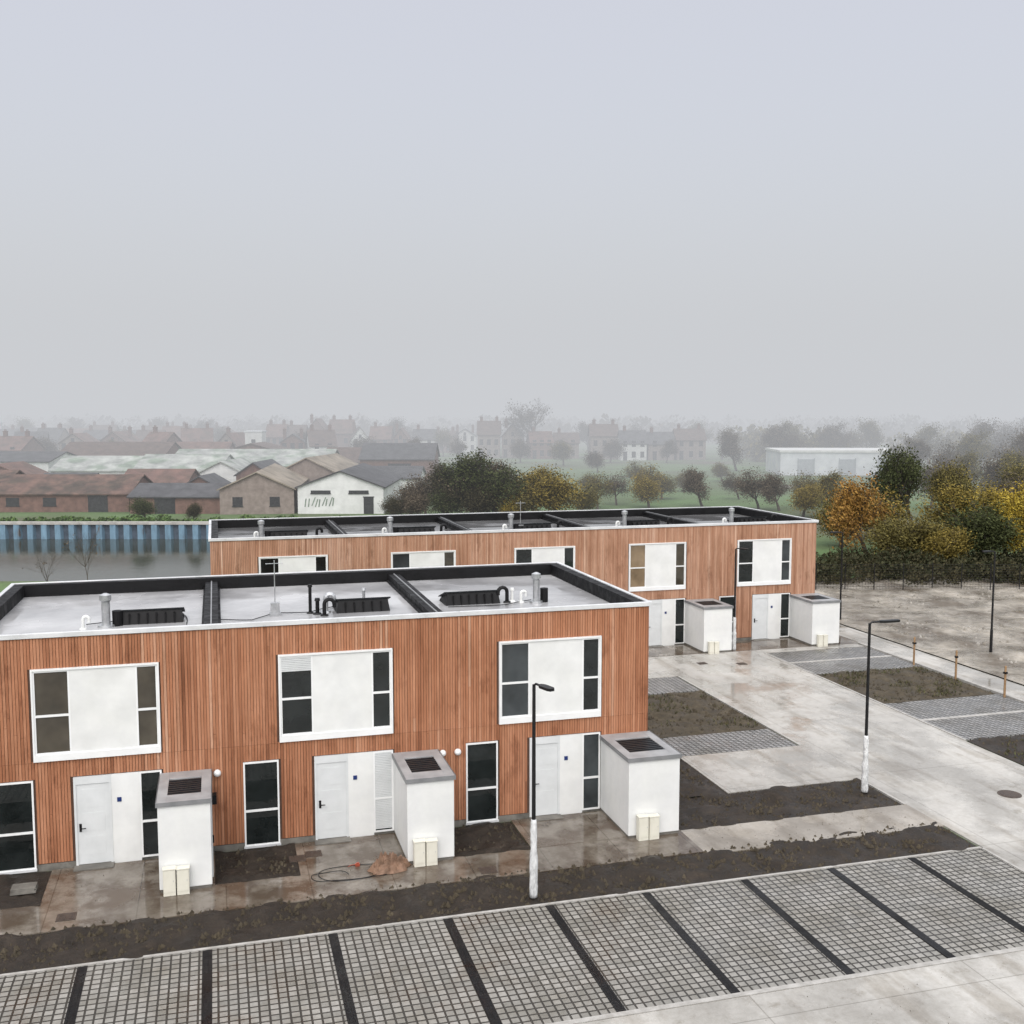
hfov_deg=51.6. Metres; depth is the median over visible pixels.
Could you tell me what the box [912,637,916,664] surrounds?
timber stake
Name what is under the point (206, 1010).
parking divider
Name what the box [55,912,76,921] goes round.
drain cover
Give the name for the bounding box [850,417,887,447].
misty tree
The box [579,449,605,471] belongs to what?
misty tree
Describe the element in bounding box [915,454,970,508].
misty tree
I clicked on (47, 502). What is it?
window
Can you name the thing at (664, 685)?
parking bays
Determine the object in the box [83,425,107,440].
house
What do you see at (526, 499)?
autumn bush
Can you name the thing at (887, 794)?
kerb
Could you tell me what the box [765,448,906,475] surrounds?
industrial hall
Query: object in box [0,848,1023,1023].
parking bays
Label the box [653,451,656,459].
door
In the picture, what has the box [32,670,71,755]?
window
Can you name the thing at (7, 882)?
planting soil
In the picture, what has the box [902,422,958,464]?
misty tree
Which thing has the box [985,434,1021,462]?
misty tree
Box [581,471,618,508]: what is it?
orchard tree
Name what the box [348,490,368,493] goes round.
window
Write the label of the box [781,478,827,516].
orchard tree
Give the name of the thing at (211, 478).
shed
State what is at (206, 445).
brick shed
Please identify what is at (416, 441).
misty tree
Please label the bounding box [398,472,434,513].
bare tree
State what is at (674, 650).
pavement
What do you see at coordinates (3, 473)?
brick shed
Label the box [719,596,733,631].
window
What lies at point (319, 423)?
house
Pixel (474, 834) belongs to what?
planting soil
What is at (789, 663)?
kerb
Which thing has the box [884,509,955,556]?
leafy tree
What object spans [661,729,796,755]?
parking bays
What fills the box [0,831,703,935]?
pavement
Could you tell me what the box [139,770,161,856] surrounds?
window
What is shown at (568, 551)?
window
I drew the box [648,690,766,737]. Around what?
planting soil
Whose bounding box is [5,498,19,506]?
window
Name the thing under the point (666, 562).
terraced building
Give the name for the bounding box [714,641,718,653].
meter cabinet
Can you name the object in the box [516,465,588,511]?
autumn tree
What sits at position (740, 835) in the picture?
path
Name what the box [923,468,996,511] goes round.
leafy tree
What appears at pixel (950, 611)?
dirt field
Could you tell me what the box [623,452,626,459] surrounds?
door
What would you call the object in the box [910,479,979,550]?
autumn tree
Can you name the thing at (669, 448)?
misty tree
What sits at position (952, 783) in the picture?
road
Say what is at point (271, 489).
brick workshop
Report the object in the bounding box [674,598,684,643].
window
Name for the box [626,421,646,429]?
misty tree
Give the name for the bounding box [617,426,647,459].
house
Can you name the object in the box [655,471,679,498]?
orchard tree
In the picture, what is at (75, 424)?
misty tree
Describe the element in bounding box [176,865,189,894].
meter cabinet
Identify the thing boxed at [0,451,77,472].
grey shed
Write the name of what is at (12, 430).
house
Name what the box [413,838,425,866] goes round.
meter cabinet
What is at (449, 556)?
window
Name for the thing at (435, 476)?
leafy tree
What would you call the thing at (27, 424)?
misty tree
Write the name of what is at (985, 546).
leafy tree
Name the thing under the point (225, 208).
sky
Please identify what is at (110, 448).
brick shed
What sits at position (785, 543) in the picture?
window
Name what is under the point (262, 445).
brick shed
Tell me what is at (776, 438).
misty tree
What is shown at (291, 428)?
house
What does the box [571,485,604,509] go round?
orchard tree
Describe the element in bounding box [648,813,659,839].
meter cabinet
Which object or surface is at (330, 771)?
door
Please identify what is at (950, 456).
misty tree
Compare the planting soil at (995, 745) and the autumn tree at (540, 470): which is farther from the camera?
the autumn tree at (540, 470)
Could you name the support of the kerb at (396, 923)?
on the ground at (678, 497)
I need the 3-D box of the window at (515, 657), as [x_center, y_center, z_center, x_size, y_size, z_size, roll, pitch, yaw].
[0.089,4.941,31.175,0.895,2.240,0.051,-1,6,-16]
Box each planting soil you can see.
[0,821,976,973]
[0,871,51,909]
[215,843,300,884]
[454,822,530,856]
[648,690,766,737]
[679,759,726,798]
[679,778,900,829]
[816,666,994,703]
[969,735,1023,764]
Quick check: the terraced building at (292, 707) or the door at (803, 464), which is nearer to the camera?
the terraced building at (292, 707)
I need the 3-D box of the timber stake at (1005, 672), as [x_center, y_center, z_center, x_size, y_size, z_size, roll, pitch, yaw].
[21.014,7.255,45.100,0.140,1.420,0.140,-4,7,-36]
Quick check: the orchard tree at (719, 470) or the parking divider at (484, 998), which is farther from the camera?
the orchard tree at (719, 470)
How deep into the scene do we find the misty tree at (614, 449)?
261.58 m
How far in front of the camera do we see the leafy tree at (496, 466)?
120.55 m
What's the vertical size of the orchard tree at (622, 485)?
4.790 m
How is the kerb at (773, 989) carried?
on the ground at (678, 497)
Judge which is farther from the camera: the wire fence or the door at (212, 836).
the wire fence
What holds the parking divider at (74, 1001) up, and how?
on the parking bays at (530, 966)
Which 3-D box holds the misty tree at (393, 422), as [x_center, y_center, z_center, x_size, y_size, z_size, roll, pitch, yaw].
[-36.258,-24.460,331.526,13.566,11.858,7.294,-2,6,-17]
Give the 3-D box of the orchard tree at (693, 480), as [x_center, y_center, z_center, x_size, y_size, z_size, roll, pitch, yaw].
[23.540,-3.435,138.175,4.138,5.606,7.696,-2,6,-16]
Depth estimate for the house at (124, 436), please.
269.20 m
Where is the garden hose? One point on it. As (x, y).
(343, 871)
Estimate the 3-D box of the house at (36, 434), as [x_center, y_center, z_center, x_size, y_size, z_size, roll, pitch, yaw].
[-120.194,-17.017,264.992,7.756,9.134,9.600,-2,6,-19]
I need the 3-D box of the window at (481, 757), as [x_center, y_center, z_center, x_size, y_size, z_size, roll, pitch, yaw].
[-0.885,7.954,31.180,0.960,2.400,0.051,-1,6,-16]
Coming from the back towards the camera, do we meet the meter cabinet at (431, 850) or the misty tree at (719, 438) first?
the misty tree at (719, 438)
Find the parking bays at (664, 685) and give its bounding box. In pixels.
[648,677,698,694]
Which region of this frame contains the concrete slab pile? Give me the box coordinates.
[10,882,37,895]
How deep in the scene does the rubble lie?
60.55 m
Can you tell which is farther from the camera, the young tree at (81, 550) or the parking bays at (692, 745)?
the young tree at (81, 550)
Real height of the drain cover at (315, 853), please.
0.038 m
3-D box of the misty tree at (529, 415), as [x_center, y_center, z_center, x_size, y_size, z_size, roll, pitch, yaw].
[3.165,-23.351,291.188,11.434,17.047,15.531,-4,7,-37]
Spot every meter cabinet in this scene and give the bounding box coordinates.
[162,865,175,896]
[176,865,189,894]
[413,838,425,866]
[425,837,437,865]
[636,814,649,840]
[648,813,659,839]
[708,641,713,653]
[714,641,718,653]
[817,634,822,646]
[823,634,827,646]
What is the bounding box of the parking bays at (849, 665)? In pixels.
[768,647,917,674]
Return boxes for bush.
[126,495,162,516]
[183,502,204,517]
[379,492,409,514]
[391,487,434,514]
[422,485,466,513]
[450,482,506,512]
[491,480,542,511]
[496,495,523,511]
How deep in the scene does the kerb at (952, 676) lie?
48.88 m
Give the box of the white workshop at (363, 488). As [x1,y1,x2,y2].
[295,463,402,513]
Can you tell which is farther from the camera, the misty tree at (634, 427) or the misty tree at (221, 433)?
the misty tree at (634, 427)
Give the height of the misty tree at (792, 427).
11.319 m
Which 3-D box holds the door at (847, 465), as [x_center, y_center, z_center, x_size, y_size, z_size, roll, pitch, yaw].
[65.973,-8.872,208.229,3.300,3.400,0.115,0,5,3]
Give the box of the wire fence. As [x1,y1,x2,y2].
[815,563,1023,589]
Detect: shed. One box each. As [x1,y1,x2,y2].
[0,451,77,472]
[0,461,48,473]
[0,470,24,479]
[0,474,153,511]
[44,473,98,473]
[48,456,142,473]
[61,442,181,455]
[125,469,199,482]
[126,483,229,513]
[133,454,234,474]
[155,769,216,892]
[175,449,339,466]
[176,442,234,448]
[187,473,231,482]
[199,457,256,481]
[231,442,290,448]
[233,459,283,480]
[285,453,357,481]
[374,466,426,488]
[392,749,455,863]
[600,730,681,838]
[684,598,733,652]
[789,593,840,645]
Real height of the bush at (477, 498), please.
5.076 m
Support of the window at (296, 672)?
in the terraced building at (292, 707)
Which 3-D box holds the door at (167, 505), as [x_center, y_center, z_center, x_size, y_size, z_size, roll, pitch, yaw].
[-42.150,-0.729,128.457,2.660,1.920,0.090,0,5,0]
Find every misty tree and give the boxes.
[2,415,37,428]
[36,433,60,450]
[64,417,85,427]
[148,416,168,425]
[192,418,224,431]
[213,426,230,441]
[294,428,305,440]
[347,433,382,446]
[386,416,413,436]
[405,435,421,442]
[434,426,455,456]
[444,436,467,459]
[501,398,553,438]
[508,437,534,462]
[547,438,575,464]
[574,418,590,449]
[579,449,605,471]
[602,436,627,462]
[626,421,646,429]
[659,439,679,462]
[688,420,714,441]
[714,425,743,459]
[715,426,744,470]
[758,420,808,452]
[780,419,807,447]
[815,421,864,447]
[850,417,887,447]
[876,433,937,469]
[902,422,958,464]
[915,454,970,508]
[926,439,964,467]
[946,428,996,468]
[951,447,983,482]
[955,417,1015,467]
[971,447,1023,491]
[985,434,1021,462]
[990,416,1023,449]
[994,447,1023,490]
[1001,428,1023,459]
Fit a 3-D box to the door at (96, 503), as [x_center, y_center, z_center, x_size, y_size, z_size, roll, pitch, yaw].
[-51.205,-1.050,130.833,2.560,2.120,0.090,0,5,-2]
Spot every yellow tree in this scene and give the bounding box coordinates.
[963,481,1023,553]
[983,483,1023,555]
[1010,481,1023,523]
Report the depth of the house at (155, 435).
231.80 m
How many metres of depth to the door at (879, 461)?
207.76 m
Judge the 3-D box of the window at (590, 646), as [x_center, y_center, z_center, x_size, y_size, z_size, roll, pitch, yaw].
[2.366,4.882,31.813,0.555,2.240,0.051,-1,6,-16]
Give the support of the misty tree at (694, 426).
on the ground at (678, 497)
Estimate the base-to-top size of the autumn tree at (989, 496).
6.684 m
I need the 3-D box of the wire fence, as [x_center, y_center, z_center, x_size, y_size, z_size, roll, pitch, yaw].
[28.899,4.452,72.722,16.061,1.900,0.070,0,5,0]
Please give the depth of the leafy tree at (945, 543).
81.01 m
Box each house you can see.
[0,424,19,435]
[0,429,46,450]
[14,426,49,440]
[16,423,46,430]
[37,423,68,450]
[57,425,88,432]
[57,427,99,450]
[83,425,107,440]
[89,422,119,430]
[100,426,141,441]
[135,425,165,439]
[142,425,182,441]
[145,421,177,429]
[162,421,188,438]
[181,422,213,441]
[215,422,235,432]
[218,426,244,446]
[266,419,288,444]
[279,427,305,448]
[286,420,307,437]
[305,424,337,448]
[306,413,327,431]
[329,415,355,446]
[349,422,367,446]
[369,422,393,442]
[391,423,411,442]
[411,424,437,442]
[436,426,458,452]
[456,424,476,451]
[477,416,500,457]
[501,418,524,457]
[526,426,553,458]
[553,427,579,458]
[587,419,618,458]
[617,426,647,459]
[646,428,674,459]
[672,423,706,459]
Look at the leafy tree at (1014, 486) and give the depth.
104.25 m
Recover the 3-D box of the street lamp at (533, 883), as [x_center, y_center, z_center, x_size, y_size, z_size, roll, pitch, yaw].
[0.721,6.930,25.970,0.219,5.488,0.878,-3,6,-33]
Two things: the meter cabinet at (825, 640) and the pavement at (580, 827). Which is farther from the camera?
the meter cabinet at (825, 640)
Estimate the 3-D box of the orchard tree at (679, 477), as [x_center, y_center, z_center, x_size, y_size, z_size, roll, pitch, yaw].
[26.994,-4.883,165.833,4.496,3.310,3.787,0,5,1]
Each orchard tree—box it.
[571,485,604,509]
[576,471,602,489]
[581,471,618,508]
[604,469,631,504]
[620,460,645,481]
[625,473,666,507]
[627,462,669,501]
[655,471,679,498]
[672,472,686,491]
[680,465,711,506]
[710,460,729,478]
[717,468,743,498]
[729,463,774,509]
[757,469,792,510]
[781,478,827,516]
[788,469,819,495]
[811,482,848,509]
[812,467,848,512]
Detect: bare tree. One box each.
[392,473,440,511]
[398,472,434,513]
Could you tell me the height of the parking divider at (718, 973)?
0.152 m
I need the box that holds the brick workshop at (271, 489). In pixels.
[216,463,308,514]
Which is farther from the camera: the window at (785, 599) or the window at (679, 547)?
the window at (785, 599)
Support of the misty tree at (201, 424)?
on the ground at (678, 497)
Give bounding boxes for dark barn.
[327,447,361,463]
[358,443,439,479]
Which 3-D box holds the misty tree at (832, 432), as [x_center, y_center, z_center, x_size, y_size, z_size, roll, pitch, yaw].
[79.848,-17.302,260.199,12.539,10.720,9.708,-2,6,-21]
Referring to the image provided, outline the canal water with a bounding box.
[0,539,210,580]
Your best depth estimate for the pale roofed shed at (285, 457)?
189.53 m
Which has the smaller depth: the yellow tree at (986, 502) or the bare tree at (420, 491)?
the yellow tree at (986, 502)
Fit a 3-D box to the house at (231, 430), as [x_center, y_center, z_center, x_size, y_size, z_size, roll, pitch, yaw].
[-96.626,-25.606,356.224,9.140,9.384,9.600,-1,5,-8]
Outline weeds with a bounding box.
[648,665,1023,757]
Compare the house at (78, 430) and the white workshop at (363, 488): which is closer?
the white workshop at (363, 488)
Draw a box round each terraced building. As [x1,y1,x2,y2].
[0,560,651,874]
[208,501,818,647]
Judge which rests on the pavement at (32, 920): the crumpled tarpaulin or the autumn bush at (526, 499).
the crumpled tarpaulin
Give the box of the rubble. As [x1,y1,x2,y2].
[828,576,1019,682]
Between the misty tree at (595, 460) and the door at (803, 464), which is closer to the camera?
the door at (803, 464)
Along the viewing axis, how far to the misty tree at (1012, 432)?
250.11 m
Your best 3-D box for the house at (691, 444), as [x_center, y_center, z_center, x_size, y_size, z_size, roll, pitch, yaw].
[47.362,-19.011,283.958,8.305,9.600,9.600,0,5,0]
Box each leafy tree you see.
[421,459,473,513]
[435,447,535,512]
[439,452,519,511]
[808,493,864,546]
[857,513,917,565]
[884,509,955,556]
[912,521,979,560]
[920,456,983,527]
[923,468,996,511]
[934,496,1023,554]
[940,499,1023,557]
[973,456,1023,493]
[985,468,1023,500]
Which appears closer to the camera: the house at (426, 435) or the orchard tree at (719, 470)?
the orchard tree at (719, 470)
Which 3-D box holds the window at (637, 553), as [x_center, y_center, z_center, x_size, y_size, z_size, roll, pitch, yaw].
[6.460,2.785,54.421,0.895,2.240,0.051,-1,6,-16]
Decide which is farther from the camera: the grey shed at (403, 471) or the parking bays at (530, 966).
the grey shed at (403, 471)
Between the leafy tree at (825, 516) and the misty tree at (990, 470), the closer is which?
the leafy tree at (825, 516)
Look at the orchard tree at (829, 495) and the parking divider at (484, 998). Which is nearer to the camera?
the parking divider at (484, 998)
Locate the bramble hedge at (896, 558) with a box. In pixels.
[815,544,1023,583]
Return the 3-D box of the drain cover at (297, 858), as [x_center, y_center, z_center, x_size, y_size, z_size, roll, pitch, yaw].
[-5.829,9.421,28.752,0.440,0.038,0.400,-1,6,-16]
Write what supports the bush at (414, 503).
on the ground at (678, 497)
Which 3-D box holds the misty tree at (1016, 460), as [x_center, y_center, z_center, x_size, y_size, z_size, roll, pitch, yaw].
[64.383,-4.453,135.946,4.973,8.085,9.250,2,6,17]
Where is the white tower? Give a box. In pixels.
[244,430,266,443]
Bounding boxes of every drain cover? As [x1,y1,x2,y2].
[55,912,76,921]
[289,855,305,862]
[305,850,321,857]
[478,866,497,873]
[997,790,1021,797]
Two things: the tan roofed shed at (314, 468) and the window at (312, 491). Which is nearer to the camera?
the window at (312, 491)
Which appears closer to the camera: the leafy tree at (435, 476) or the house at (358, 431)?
the leafy tree at (435, 476)
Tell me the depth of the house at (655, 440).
276.92 m
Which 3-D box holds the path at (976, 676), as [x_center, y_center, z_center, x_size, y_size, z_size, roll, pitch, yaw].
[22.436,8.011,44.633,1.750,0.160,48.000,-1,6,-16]
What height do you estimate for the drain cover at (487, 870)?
0.038 m
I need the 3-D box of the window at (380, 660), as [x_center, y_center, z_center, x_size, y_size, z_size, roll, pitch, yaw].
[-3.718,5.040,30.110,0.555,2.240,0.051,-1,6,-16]
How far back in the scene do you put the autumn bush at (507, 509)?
116.28 m
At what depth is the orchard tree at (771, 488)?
132.44 m
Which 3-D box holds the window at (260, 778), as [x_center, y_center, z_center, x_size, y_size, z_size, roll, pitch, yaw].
[-6.970,8.112,29.477,0.960,2.400,0.051,-1,6,-16]
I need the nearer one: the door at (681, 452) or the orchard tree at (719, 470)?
the orchard tree at (719, 470)
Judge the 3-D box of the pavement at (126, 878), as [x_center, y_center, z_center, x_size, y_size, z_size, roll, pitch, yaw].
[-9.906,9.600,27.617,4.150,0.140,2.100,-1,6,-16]
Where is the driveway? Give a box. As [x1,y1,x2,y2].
[680,745,858,793]
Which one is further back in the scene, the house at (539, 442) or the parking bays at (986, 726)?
the house at (539, 442)
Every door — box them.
[73,774,113,865]
[87,495,107,511]
[153,498,175,513]
[211,803,213,876]
[314,753,348,839]
[363,496,373,513]
[388,463,410,465]
[529,735,559,816]
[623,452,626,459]
[649,599,661,645]
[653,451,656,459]
[679,451,682,459]
[751,594,768,639]
[797,458,814,474]
[838,458,855,475]
[877,458,889,472]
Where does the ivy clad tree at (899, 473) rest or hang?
on the ground at (678, 497)
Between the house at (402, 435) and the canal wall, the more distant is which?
the house at (402, 435)
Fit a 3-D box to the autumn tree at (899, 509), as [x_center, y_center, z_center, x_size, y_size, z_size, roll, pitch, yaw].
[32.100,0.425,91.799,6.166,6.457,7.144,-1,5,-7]
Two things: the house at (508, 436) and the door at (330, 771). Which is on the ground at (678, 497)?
the house at (508, 436)
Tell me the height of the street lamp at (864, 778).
5.545 m
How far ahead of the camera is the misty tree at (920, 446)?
189.75 m
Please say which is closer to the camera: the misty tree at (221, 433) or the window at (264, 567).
the window at (264, 567)
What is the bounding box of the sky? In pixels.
[0,0,1023,416]
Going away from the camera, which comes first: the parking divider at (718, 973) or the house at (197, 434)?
the parking divider at (718, 973)
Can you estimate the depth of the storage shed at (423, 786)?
28.55 m
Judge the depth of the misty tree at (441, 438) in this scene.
299.98 m
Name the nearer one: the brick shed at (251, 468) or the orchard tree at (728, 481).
the orchard tree at (728, 481)
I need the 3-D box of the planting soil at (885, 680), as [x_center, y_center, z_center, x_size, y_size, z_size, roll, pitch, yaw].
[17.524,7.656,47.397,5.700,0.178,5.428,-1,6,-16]
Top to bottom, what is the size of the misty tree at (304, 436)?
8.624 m
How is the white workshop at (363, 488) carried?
on the ground at (678, 497)
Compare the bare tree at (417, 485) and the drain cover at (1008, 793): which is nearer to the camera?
the drain cover at (1008, 793)
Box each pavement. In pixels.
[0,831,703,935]
[40,852,214,904]
[295,833,454,874]
[511,811,680,847]
[648,636,856,656]
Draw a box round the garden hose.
[311,864,385,881]
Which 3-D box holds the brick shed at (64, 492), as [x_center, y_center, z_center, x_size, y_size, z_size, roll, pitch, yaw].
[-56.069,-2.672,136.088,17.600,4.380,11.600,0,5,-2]
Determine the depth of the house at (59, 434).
292.19 m
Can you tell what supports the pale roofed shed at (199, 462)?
on the ground at (678, 497)
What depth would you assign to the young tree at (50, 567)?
66.60 m
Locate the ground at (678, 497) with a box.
[0,417,1023,874]
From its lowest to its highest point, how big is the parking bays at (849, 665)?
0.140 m
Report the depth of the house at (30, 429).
343.58 m
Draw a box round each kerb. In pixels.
[0,846,981,976]
[548,946,1023,1023]
[678,676,800,745]
[765,653,813,673]
[813,674,965,740]
[857,642,1023,702]
[859,778,905,804]
[981,848,1023,872]
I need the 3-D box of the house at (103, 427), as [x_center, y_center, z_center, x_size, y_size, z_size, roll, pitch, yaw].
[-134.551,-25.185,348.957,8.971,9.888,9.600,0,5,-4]
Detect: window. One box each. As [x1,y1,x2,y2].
[0,781,36,872]
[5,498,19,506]
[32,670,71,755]
[42,498,56,506]
[135,664,158,746]
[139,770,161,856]
[232,497,242,506]
[243,759,279,845]
[260,558,279,572]
[269,497,279,506]
[280,655,313,735]
[310,490,330,493]
[315,556,326,570]
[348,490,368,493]
[371,650,391,728]
[373,750,393,832]
[392,553,409,567]
[444,551,454,565]
[466,741,497,822]
[501,642,529,717]
[515,548,532,562]
[564,547,573,567]
[582,638,599,711]
[582,732,599,809]
[630,544,645,587]
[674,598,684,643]
[675,543,684,585]
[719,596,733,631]
[738,541,753,582]
[780,593,789,636]
[781,539,790,580]
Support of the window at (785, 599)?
in the terraced building at (666, 562)
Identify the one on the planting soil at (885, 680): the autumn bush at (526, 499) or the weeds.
the weeds
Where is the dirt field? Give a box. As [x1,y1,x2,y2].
[815,573,1023,684]
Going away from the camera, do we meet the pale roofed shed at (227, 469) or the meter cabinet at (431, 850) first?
the meter cabinet at (431, 850)
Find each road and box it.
[580,951,1023,1023]
[648,650,796,678]
[680,668,1023,869]
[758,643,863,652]
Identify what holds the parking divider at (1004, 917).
on the parking bays at (530, 966)
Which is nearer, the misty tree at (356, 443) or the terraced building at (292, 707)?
the terraced building at (292, 707)
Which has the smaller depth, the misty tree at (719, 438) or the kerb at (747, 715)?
the kerb at (747, 715)
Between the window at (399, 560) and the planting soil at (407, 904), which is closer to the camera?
the planting soil at (407, 904)
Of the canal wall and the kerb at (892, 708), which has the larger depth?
the canal wall
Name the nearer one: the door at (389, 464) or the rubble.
the rubble
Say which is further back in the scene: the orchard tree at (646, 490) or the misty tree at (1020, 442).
the misty tree at (1020, 442)
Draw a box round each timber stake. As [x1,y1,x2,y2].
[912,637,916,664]
[954,650,957,678]
[1003,666,1007,696]
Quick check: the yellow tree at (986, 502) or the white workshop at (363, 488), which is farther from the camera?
the white workshop at (363, 488)
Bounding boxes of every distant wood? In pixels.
[0,412,1023,444]
[727,424,1022,461]
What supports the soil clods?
on the ground at (678, 497)
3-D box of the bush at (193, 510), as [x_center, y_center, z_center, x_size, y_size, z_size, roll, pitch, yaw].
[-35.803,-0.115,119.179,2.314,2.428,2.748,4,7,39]
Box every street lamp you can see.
[529,683,553,897]
[732,548,748,649]
[829,532,842,619]
[861,619,899,792]
[982,551,995,651]
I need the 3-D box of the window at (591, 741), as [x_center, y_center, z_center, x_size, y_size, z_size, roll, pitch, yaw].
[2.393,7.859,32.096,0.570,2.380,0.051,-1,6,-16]
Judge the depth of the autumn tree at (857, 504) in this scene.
86.60 m
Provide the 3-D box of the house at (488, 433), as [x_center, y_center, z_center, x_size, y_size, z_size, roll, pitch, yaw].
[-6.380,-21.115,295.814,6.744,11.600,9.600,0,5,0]
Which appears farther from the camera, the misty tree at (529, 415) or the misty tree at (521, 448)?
the misty tree at (529, 415)
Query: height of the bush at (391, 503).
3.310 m
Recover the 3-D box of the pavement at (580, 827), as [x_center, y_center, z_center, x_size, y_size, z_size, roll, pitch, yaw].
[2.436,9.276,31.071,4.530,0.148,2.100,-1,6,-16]
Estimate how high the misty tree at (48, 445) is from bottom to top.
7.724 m
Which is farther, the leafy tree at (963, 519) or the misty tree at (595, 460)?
the misty tree at (595, 460)
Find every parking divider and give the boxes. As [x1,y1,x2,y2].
[64,966,87,1023]
[201,949,211,1023]
[328,933,358,1023]
[443,918,501,1023]
[545,905,625,1011]
[642,892,739,993]
[740,879,854,974]
[788,655,890,663]
[828,868,955,957]
[908,857,1023,932]
[920,710,1023,720]
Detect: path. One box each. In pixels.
[681,804,943,851]
[839,624,1023,699]
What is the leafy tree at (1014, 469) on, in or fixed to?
on the ground at (678, 497)
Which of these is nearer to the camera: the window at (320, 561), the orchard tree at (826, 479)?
the window at (320, 561)
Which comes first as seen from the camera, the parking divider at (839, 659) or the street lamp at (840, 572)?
the parking divider at (839, 659)
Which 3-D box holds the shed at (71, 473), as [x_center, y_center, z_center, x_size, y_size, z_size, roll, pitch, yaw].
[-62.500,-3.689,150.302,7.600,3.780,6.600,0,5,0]
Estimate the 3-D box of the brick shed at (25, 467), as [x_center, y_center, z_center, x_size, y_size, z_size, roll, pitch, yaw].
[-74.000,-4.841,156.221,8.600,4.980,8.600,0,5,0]
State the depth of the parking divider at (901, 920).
25.53 m
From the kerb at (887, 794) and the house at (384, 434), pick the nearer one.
the kerb at (887, 794)
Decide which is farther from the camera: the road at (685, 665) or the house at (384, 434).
the house at (384, 434)
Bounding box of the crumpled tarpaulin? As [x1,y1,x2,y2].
[367,851,410,874]
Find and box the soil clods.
[0,666,1023,1023]
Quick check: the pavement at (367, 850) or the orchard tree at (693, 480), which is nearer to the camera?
the pavement at (367, 850)
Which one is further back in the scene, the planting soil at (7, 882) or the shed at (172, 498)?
the shed at (172, 498)
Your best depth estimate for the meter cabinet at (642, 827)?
29.93 m
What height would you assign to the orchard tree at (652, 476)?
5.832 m
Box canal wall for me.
[0,521,208,538]
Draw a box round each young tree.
[22,548,64,581]
[62,527,99,579]
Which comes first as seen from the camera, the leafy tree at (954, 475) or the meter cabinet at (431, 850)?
the meter cabinet at (431, 850)
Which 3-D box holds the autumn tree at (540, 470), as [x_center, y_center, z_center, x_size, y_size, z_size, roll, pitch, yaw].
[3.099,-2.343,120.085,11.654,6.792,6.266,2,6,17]
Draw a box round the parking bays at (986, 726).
[886,694,1023,740]
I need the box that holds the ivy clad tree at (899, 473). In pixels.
[862,439,933,529]
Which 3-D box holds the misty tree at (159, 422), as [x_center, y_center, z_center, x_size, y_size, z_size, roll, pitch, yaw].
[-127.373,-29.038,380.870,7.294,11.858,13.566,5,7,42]
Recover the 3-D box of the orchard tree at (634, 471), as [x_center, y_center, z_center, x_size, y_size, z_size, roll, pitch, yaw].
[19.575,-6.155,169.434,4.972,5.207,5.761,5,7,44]
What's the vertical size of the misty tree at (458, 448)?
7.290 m
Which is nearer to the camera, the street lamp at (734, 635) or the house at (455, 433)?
the street lamp at (734, 635)
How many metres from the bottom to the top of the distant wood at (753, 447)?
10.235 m
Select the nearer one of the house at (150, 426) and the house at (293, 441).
the house at (293, 441)
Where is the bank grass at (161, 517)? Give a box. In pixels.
[0,514,340,520]
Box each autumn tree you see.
[513,462,587,506]
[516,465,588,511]
[813,471,897,553]
[854,480,917,546]
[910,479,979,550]
[966,483,1023,556]
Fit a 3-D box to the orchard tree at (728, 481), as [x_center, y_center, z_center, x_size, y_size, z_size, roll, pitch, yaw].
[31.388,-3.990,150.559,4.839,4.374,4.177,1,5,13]
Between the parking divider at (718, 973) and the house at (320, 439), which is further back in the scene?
the house at (320, 439)
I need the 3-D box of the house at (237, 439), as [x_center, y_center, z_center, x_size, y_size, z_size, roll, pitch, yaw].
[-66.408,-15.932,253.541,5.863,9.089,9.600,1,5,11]
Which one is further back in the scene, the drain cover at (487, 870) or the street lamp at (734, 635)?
the street lamp at (734, 635)
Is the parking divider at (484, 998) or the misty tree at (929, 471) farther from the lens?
the misty tree at (929, 471)
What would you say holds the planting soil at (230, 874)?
on the ground at (678, 497)
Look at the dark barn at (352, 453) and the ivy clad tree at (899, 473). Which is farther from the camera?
the dark barn at (352, 453)
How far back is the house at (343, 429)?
307.16 m
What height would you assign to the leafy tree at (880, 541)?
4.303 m
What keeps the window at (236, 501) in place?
in the brick workshop at (271, 489)
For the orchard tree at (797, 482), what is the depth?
136.98 m
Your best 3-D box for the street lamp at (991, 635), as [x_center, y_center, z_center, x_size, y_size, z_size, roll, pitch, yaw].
[23.835,4.542,53.051,0.793,5.235,0.200,-1,6,-16]
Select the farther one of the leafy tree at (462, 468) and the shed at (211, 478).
the shed at (211, 478)
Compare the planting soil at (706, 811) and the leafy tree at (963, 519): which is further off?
the leafy tree at (963, 519)
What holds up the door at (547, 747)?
in the terraced building at (292, 707)
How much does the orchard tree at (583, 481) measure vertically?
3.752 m
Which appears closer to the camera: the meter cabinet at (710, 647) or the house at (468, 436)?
the meter cabinet at (710, 647)

